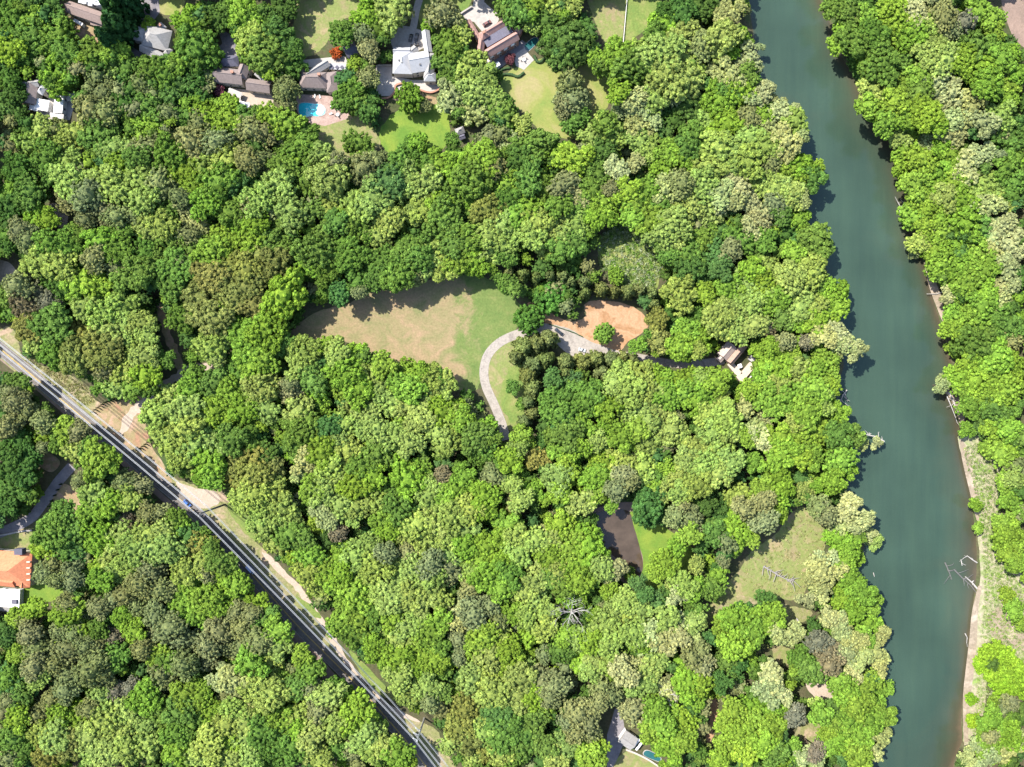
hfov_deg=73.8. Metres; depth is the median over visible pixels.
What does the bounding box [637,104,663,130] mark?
silver leaved tree
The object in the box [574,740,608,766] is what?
broadleaf tree
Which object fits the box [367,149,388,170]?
pine tree
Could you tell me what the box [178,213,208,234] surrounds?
silver leaved tree
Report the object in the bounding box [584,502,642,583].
pond bank
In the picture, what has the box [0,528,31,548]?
garden
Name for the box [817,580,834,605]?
silver leaved tree
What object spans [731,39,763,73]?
silver leaved tree
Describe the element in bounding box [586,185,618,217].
broadleaf tree
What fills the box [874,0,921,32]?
broadleaf tree
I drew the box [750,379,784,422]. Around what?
broadleaf tree
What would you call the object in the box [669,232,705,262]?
broadleaf tree
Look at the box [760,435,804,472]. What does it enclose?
broadleaf tree
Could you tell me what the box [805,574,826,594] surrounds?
silver leaved tree
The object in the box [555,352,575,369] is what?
cypress tree
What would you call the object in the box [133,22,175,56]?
house
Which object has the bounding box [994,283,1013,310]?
silver leaved tree
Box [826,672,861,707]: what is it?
broadleaf tree
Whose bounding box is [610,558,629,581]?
silver leaved tree
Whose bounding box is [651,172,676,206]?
silver leaved tree
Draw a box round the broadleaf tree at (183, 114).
[173,98,198,126]
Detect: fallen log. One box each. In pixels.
[762,565,799,590]
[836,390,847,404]
[866,431,884,445]
[945,562,954,581]
[954,569,975,591]
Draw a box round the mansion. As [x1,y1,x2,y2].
[467,17,522,67]
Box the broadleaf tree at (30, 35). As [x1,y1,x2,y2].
[12,13,48,56]
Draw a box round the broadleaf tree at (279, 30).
[258,13,289,38]
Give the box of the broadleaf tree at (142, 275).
[121,255,156,291]
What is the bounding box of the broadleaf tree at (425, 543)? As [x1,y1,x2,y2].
[415,534,443,557]
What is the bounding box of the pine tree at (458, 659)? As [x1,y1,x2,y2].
[451,647,466,667]
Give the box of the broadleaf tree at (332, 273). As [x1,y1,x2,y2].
[314,253,342,289]
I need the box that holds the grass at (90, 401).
[24,360,825,596]
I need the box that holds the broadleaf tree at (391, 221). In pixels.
[371,203,405,239]
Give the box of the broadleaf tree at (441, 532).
[422,508,446,539]
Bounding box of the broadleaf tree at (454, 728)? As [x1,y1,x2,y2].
[443,708,475,742]
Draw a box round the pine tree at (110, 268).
[104,259,124,275]
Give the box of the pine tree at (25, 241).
[15,224,39,254]
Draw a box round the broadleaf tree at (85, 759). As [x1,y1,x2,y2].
[78,750,92,766]
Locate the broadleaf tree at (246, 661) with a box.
[232,643,271,678]
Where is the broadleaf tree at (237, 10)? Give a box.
[226,0,264,44]
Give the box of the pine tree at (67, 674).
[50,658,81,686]
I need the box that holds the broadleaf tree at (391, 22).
[373,0,412,37]
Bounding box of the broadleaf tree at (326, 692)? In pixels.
[304,681,349,710]
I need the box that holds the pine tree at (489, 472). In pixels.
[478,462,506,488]
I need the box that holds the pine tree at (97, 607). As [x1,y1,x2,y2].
[85,594,111,621]
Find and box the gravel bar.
[958,434,1023,750]
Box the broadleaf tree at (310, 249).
[289,233,337,269]
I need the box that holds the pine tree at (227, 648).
[218,639,235,657]
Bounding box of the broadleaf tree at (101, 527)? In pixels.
[78,519,118,557]
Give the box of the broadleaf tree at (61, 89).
[38,52,82,101]
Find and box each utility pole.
[199,504,225,515]
[414,717,424,740]
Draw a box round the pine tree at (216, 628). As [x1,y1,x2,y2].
[203,615,232,643]
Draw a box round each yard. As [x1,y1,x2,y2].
[40,453,59,471]
[53,484,80,509]
[614,751,656,766]
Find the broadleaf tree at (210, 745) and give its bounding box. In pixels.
[189,722,224,766]
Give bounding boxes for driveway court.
[131,0,159,56]
[217,31,236,54]
[391,26,423,49]
[462,0,499,30]
[607,708,623,766]
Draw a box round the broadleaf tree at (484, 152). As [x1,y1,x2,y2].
[464,136,501,178]
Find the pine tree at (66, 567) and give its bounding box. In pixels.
[59,559,84,582]
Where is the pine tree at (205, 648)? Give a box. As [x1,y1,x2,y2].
[192,630,222,661]
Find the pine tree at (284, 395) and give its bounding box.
[277,380,305,404]
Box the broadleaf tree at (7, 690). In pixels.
[0,660,39,696]
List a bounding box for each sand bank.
[924,262,943,320]
[945,390,964,426]
[960,440,978,519]
[963,586,981,741]
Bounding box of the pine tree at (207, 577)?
[198,567,216,584]
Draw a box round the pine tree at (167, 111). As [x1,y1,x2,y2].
[156,103,180,129]
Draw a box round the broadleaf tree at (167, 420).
[142,418,169,431]
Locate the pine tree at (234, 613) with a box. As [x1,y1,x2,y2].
[223,599,245,624]
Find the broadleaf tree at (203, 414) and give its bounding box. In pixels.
[196,411,211,434]
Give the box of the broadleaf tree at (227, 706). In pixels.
[216,695,250,721]
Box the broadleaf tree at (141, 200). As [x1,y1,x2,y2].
[126,183,161,216]
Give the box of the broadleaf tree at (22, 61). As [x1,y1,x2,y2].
[15,43,39,70]
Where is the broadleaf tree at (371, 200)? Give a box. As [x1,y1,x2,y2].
[354,173,393,216]
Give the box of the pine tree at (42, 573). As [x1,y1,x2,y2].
[31,560,61,587]
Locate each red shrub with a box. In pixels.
[213,84,224,96]
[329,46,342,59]
[504,53,515,65]
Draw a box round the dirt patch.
[176,482,219,507]
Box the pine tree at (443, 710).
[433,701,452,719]
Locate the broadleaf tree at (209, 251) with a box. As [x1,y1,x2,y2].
[189,233,229,266]
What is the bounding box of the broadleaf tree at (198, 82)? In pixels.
[179,70,214,106]
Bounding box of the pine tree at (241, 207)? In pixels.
[239,196,262,220]
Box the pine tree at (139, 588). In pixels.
[121,571,157,600]
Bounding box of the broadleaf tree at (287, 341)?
[269,327,296,362]
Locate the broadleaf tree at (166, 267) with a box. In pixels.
[154,246,194,284]
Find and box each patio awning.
[228,88,243,100]
[239,100,250,107]
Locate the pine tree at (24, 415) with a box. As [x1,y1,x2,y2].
[17,401,39,421]
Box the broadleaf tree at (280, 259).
[259,247,292,284]
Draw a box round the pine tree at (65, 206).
[54,191,82,215]
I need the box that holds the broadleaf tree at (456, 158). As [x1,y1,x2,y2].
[441,150,467,184]
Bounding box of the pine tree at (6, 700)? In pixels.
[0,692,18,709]
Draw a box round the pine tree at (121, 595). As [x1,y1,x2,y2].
[112,585,136,606]
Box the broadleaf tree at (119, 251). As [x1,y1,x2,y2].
[100,226,134,265]
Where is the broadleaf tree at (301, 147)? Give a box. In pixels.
[280,123,320,162]
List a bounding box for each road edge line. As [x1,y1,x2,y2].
[0,341,429,761]
[0,356,392,733]
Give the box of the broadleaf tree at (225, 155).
[207,140,242,170]
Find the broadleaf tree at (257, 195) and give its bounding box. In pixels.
[238,181,275,219]
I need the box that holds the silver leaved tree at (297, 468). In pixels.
[289,444,315,475]
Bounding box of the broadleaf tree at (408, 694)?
[403,677,419,703]
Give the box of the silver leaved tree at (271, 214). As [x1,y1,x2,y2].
[265,207,277,220]
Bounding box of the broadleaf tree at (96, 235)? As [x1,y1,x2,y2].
[79,225,124,256]
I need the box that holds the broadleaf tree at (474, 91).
[454,74,493,106]
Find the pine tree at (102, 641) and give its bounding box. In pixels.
[90,636,107,650]
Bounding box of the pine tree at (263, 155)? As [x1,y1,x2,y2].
[252,148,275,173]
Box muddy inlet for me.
[1001,0,1023,46]
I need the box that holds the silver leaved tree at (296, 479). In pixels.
[289,465,311,483]
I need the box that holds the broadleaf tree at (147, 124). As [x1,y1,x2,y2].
[130,112,172,134]
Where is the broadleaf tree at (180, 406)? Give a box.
[161,393,206,425]
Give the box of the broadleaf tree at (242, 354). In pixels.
[231,338,259,364]
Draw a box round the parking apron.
[543,323,613,355]
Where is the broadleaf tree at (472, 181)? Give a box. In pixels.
[450,155,494,201]
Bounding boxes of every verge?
[0,326,455,766]
[0,359,338,680]
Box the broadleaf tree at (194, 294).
[179,279,217,326]
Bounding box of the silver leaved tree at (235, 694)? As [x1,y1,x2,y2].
[221,676,244,702]
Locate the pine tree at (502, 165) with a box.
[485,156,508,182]
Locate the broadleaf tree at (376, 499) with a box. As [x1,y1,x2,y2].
[367,488,398,515]
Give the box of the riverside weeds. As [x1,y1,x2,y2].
[964,443,1023,735]
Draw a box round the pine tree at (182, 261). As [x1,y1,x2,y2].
[173,253,188,265]
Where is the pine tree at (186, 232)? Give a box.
[173,222,203,245]
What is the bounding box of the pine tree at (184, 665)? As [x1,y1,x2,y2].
[169,648,200,682]
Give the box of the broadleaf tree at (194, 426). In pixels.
[164,415,205,445]
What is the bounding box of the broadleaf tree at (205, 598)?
[186,581,226,620]
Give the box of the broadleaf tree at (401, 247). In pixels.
[388,234,423,265]
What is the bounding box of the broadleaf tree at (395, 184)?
[362,159,406,200]
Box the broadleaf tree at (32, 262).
[18,242,53,280]
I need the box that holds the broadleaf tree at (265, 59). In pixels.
[245,33,291,77]
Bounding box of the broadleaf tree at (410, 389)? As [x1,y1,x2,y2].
[385,371,429,405]
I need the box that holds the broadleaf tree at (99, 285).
[66,268,114,300]
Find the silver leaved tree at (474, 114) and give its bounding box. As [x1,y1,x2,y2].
[454,101,496,126]
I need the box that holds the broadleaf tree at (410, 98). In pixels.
[393,80,424,116]
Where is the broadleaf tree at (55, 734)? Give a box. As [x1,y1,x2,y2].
[37,715,71,755]
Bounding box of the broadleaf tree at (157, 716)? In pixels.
[146,692,170,724]
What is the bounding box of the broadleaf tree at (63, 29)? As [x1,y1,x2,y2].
[35,15,80,56]
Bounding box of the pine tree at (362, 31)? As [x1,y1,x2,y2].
[351,22,376,42]
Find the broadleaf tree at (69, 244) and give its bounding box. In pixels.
[52,225,85,270]
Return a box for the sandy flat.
[987,605,1023,649]
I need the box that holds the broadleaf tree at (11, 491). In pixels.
[0,478,32,503]
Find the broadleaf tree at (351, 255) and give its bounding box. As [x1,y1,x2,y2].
[333,235,372,273]
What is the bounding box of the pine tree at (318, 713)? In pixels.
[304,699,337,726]
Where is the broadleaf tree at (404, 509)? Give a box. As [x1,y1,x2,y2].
[381,495,416,536]
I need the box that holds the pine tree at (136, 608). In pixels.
[127,596,151,619]
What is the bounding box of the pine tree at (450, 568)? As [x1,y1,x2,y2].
[440,559,462,583]
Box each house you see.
[0,548,37,587]
[22,80,52,112]
[65,0,102,27]
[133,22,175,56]
[212,55,272,95]
[299,59,350,94]
[393,29,435,84]
[618,728,641,750]
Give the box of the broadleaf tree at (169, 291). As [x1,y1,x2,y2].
[150,274,190,302]
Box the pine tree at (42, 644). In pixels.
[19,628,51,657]
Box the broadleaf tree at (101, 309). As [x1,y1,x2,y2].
[84,293,125,330]
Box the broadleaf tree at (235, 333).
[221,318,257,350]
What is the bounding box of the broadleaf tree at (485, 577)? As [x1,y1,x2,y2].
[466,559,507,593]
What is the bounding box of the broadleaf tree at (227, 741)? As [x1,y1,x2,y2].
[221,733,240,756]
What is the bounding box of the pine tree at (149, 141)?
[125,134,164,161]
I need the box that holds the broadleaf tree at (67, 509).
[43,498,75,530]
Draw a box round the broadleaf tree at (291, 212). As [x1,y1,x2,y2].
[273,194,312,234]
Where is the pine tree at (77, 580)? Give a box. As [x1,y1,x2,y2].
[62,568,85,592]
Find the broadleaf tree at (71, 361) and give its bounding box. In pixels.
[58,335,87,377]
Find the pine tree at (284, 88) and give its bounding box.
[272,74,302,102]
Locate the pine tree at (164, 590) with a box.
[147,575,178,602]
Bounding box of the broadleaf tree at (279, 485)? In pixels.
[255,475,293,506]
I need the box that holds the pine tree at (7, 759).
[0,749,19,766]
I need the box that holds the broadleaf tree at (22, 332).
[11,312,42,343]
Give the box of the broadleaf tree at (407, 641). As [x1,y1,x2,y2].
[389,635,421,652]
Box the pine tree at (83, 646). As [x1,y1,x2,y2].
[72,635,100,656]
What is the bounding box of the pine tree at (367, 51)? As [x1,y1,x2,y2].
[356,38,380,63]
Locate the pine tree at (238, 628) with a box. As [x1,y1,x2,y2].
[227,616,251,640]
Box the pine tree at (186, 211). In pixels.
[170,187,194,216]
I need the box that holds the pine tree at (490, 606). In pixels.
[480,594,500,617]
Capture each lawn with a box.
[19,584,63,601]
[159,0,184,14]
[292,0,357,55]
[318,115,379,155]
[379,103,450,154]
[414,0,470,34]
[501,58,609,139]
[587,0,625,43]
[624,0,660,41]
[629,511,692,591]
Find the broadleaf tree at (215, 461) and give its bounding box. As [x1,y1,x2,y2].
[189,446,227,479]
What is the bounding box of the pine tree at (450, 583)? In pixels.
[441,574,456,587]
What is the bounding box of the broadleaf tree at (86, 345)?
[74,325,102,370]
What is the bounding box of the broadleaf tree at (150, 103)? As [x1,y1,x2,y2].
[128,90,166,123]
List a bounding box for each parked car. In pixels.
[183,499,190,506]
[408,33,412,41]
[414,32,418,40]
[482,20,491,26]
[554,328,563,335]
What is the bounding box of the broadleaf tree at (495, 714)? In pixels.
[477,700,513,730]
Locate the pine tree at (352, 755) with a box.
[341,738,359,760]
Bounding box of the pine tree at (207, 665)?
[197,656,219,671]
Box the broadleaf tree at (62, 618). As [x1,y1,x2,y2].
[47,595,86,627]
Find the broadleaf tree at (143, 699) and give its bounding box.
[123,676,164,717]
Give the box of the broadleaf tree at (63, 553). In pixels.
[52,540,84,563]
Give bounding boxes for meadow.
[291,275,519,391]
[488,336,535,430]
[499,363,524,424]
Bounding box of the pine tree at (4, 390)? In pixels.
[0,382,24,398]
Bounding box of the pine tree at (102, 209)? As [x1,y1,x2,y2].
[93,199,116,225]
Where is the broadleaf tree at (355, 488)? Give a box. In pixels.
[334,467,372,501]
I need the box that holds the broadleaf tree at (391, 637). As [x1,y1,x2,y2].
[380,623,397,647]
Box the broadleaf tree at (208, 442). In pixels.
[198,430,228,456]
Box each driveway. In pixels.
[0,463,74,537]
[408,0,422,36]
[479,324,546,440]
[584,341,724,367]
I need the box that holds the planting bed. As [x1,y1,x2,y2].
[393,93,436,104]
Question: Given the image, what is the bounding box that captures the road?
[0,342,433,766]
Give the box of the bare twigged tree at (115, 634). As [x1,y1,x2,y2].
[105,625,125,644]
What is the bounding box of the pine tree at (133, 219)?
[125,207,138,225]
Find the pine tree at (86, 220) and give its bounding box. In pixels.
[73,207,97,229]
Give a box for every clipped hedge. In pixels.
[503,71,524,77]
[533,55,545,63]
[549,324,582,336]
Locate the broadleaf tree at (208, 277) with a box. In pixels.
[188,259,231,293]
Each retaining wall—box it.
[376,64,438,99]
[626,748,658,766]
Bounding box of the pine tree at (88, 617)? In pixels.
[75,597,92,622]
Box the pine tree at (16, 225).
[6,214,30,243]
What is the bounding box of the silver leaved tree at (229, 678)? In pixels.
[215,663,248,691]
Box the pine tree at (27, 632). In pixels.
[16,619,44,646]
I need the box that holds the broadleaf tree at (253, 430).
[232,421,259,452]
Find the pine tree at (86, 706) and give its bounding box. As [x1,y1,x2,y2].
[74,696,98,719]
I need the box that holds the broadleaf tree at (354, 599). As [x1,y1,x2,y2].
[333,575,371,614]
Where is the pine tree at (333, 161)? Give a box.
[326,150,349,167]
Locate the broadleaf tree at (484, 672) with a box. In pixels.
[476,664,499,690]
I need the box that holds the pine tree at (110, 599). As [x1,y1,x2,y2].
[103,587,121,612]
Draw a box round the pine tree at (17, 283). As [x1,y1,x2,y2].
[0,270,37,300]
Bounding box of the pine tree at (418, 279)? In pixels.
[412,270,429,287]
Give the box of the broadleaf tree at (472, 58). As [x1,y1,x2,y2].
[447,49,488,79]
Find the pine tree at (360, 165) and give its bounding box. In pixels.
[350,151,377,186]
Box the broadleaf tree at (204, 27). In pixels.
[173,11,211,43]
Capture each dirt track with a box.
[119,363,214,435]
[157,301,182,369]
[262,552,419,721]
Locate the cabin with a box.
[716,341,754,381]
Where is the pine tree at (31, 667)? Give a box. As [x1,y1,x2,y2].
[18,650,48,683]
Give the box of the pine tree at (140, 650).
[129,636,158,661]
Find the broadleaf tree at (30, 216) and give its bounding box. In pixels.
[23,203,51,230]
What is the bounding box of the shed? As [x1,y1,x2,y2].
[343,42,358,58]
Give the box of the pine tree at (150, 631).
[144,626,159,641]
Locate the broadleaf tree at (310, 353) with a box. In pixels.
[285,333,322,370]
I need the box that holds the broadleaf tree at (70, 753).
[52,726,80,764]
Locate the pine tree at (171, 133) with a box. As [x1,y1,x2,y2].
[151,130,177,139]
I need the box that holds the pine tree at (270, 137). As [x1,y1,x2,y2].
[252,119,276,149]
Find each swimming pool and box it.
[298,102,325,117]
[524,37,538,51]
[643,750,660,761]
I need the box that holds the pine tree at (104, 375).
[90,364,113,382]
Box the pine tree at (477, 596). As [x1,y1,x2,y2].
[456,590,484,608]
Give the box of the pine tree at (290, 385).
[279,376,300,392]
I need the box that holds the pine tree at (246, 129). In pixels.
[233,113,261,149]
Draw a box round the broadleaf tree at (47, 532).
[29,510,68,549]
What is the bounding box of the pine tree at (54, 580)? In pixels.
[44,572,65,589]
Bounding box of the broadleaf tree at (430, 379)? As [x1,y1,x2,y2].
[410,361,442,389]
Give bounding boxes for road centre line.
[0,348,425,765]
[5,353,423,763]
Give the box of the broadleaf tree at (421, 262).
[394,233,433,273]
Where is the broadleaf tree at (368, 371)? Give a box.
[361,362,388,389]
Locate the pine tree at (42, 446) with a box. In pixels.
[35,440,51,454]
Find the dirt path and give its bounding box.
[706,697,717,742]
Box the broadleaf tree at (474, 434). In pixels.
[461,421,494,455]
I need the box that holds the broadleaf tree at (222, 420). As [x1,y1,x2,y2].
[207,414,239,429]
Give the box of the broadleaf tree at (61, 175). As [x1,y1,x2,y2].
[47,163,83,202]
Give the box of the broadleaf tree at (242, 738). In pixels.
[229,731,253,753]
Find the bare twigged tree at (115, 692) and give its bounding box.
[107,678,124,701]
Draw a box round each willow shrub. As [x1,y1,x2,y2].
[965,692,979,706]
[965,713,979,728]
[972,654,988,674]
[977,638,1006,672]
[983,665,1004,683]
[988,674,1012,698]
[996,645,1015,664]
[997,651,1023,686]
[1003,671,1023,700]
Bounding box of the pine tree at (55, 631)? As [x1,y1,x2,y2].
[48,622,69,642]
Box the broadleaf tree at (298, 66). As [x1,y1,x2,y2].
[275,38,308,83]
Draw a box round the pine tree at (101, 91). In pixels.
[88,79,114,103]
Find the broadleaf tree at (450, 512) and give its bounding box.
[433,499,471,540]
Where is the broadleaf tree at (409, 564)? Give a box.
[397,551,421,583]
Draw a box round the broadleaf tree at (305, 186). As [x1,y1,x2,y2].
[291,159,318,200]
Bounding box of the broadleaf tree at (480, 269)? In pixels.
[463,248,490,278]
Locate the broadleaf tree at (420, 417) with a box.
[402,400,437,432]
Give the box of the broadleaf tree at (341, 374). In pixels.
[320,354,364,389]
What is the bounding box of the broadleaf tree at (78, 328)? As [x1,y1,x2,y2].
[63,320,88,342]
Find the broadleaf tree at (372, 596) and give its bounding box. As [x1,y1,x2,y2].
[367,574,398,604]
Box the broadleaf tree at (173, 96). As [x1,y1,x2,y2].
[157,53,194,106]
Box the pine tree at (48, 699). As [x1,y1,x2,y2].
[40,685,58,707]
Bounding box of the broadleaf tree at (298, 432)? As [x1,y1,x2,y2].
[280,408,319,449]
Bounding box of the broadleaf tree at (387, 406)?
[373,389,406,417]
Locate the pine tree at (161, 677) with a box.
[146,664,178,691]
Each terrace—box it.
[41,98,72,119]
[69,16,97,41]
[232,88,273,109]
[296,94,348,125]
[303,56,346,67]
[378,67,438,95]
[492,40,525,68]
[514,48,533,69]
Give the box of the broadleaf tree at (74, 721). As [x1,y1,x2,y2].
[67,699,92,729]
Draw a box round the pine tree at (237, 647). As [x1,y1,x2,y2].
[229,640,245,658]
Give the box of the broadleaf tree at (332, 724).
[319,711,353,744]
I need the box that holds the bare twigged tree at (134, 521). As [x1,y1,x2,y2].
[121,515,137,533]
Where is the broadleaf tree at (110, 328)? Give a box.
[87,318,122,342]
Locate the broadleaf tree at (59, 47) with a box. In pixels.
[47,37,81,72]
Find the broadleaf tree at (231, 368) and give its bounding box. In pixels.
[224,360,241,387]
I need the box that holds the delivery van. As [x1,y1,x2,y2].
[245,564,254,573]
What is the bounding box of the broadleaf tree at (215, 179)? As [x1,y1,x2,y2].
[195,160,243,203]
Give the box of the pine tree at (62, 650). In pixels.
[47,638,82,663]
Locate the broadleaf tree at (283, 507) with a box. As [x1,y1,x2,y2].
[267,490,301,522]
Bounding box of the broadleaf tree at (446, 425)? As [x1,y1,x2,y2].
[442,402,459,435]
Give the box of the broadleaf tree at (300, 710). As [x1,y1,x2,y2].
[281,700,308,727]
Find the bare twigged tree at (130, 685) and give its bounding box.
[120,675,140,696]
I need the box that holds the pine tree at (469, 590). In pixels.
[457,578,478,598]
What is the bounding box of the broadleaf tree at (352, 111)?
[346,84,370,116]
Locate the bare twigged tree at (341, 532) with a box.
[328,522,349,542]
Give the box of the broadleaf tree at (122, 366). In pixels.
[109,356,132,385]
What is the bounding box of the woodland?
[0,0,1023,766]
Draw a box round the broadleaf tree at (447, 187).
[439,180,465,206]
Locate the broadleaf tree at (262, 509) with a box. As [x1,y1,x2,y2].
[246,497,277,518]
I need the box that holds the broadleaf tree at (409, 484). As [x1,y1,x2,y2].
[388,452,428,504]
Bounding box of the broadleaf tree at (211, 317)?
[187,299,235,336]
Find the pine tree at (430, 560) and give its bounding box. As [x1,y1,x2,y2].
[414,547,445,580]
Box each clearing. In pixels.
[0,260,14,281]
[49,203,67,227]
[704,507,825,625]
[712,594,812,623]
[772,645,789,665]
[795,718,819,748]
[806,680,832,699]
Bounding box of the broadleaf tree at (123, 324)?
[106,309,136,344]
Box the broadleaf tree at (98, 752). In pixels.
[84,735,119,766]
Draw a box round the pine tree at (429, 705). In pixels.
[420,692,442,714]
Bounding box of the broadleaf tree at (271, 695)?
[247,672,295,715]
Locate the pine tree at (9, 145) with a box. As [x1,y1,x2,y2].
[0,135,21,155]
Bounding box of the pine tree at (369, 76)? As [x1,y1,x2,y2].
[355,65,380,88]
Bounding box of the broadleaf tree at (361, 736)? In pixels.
[344,717,381,753]
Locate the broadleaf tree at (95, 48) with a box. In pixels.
[78,34,113,72]
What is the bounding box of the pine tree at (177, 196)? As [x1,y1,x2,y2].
[168,187,190,209]
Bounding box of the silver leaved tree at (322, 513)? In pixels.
[308,502,338,531]
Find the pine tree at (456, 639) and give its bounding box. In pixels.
[447,629,466,650]
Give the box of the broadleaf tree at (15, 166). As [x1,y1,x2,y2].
[0,150,40,181]
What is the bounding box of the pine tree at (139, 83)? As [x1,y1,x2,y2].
[128,68,154,92]
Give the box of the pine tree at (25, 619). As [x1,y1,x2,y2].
[14,609,39,629]
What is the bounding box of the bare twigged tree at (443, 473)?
[433,464,451,483]
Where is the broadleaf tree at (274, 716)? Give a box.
[264,704,294,739]
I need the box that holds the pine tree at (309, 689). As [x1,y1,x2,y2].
[301,673,322,699]
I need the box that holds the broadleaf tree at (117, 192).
[82,163,130,207]
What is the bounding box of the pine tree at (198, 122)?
[187,108,210,132]
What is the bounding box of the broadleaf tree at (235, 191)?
[222,170,252,199]
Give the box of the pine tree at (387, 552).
[373,540,398,564]
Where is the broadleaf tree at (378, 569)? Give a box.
[359,551,396,584]
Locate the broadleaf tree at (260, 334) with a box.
[242,310,287,354]
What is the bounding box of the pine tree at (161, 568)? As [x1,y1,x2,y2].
[133,557,169,580]
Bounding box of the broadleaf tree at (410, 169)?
[389,157,419,204]
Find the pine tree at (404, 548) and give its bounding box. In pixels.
[395,541,418,559]
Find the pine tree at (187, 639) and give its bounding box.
[166,626,200,652]
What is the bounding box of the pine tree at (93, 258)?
[79,242,107,275]
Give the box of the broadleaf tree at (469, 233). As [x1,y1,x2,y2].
[444,222,483,252]
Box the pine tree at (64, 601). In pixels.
[52,591,77,612]
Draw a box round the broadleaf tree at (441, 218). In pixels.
[421,192,463,240]
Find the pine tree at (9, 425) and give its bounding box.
[0,412,26,441]
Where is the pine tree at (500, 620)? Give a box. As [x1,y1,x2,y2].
[486,610,508,630]
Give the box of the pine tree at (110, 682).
[96,667,118,687]
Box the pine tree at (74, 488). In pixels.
[70,470,89,490]
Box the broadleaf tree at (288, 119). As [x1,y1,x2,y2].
[272,106,308,140]
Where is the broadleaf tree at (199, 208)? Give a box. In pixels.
[188,187,224,222]
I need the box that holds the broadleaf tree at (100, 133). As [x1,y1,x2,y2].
[75,115,123,151]
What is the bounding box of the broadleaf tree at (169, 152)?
[151,130,187,172]
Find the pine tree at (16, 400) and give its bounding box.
[0,386,33,413]
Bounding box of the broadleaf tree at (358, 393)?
[342,369,374,412]
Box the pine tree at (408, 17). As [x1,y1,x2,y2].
[398,4,414,26]
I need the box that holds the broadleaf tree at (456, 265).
[441,251,476,275]
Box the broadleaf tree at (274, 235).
[256,226,283,253]
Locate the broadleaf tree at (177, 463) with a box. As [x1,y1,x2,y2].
[157,435,193,474]
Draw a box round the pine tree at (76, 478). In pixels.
[71,471,87,486]
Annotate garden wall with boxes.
[0,529,32,535]
[461,6,471,14]
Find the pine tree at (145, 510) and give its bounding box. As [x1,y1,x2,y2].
[135,499,160,525]
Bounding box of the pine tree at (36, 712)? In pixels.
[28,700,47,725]
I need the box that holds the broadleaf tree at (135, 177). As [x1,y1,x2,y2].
[121,161,168,189]
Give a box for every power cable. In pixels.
[0,338,448,766]
[0,344,441,766]
[1,351,435,766]
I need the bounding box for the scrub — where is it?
[597,225,662,287]
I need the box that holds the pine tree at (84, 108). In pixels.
[71,93,103,127]
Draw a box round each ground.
[0,0,1023,766]
[96,396,171,482]
[527,300,647,349]
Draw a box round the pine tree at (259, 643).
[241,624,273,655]
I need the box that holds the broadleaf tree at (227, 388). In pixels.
[212,373,242,407]
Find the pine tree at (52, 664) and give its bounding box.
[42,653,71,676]
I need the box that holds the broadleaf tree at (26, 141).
[10,132,41,158]
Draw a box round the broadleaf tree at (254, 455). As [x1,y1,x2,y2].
[236,443,268,478]
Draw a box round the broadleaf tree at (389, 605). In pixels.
[374,579,409,615]
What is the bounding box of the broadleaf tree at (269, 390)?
[239,370,281,402]
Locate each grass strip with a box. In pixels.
[227,506,258,540]
[296,596,321,617]
[349,650,394,700]
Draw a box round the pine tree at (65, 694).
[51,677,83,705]
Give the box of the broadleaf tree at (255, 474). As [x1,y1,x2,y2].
[231,459,276,493]
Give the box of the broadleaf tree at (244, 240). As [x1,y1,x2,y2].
[229,226,265,252]
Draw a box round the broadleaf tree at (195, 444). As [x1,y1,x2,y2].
[173,425,215,464]
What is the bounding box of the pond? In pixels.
[596,509,642,575]
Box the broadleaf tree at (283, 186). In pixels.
[258,167,296,208]
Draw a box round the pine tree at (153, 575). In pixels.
[133,562,160,584]
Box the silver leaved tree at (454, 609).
[434,600,460,617]
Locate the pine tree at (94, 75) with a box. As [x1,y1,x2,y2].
[83,65,114,87]
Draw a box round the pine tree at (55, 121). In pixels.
[41,117,69,139]
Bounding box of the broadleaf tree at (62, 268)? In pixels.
[39,249,79,282]
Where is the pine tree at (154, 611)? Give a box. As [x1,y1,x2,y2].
[142,597,169,629]
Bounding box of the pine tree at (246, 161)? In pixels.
[233,144,261,177]
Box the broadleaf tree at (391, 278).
[378,258,416,293]
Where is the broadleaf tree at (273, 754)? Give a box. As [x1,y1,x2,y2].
[262,729,290,766]
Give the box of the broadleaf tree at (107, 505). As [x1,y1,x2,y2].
[93,485,123,520]
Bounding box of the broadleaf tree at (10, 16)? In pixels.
[0,0,29,35]
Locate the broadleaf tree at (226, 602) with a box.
[206,587,235,618]
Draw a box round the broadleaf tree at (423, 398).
[406,392,427,407]
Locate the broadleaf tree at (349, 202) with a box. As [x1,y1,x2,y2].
[339,188,376,223]
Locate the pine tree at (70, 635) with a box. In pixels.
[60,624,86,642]
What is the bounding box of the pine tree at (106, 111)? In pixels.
[91,97,124,127]
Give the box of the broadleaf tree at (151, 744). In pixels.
[132,729,163,763]
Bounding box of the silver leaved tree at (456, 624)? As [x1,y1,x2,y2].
[446,609,466,632]
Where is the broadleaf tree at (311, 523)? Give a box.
[307,516,323,534]
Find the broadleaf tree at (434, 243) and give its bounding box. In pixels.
[419,234,441,256]
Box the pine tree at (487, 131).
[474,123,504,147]
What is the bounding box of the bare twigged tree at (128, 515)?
[118,510,135,524]
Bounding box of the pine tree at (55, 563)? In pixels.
[42,553,62,574]
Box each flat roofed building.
[0,587,23,611]
[50,93,74,119]
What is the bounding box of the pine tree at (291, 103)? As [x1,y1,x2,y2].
[277,97,297,111]
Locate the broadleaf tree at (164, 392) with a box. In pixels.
[150,383,181,403]
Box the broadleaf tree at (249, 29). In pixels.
[233,18,270,56]
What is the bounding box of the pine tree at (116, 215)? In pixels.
[98,205,130,229]
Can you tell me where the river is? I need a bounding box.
[749,0,976,766]
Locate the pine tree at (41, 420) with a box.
[28,409,56,435]

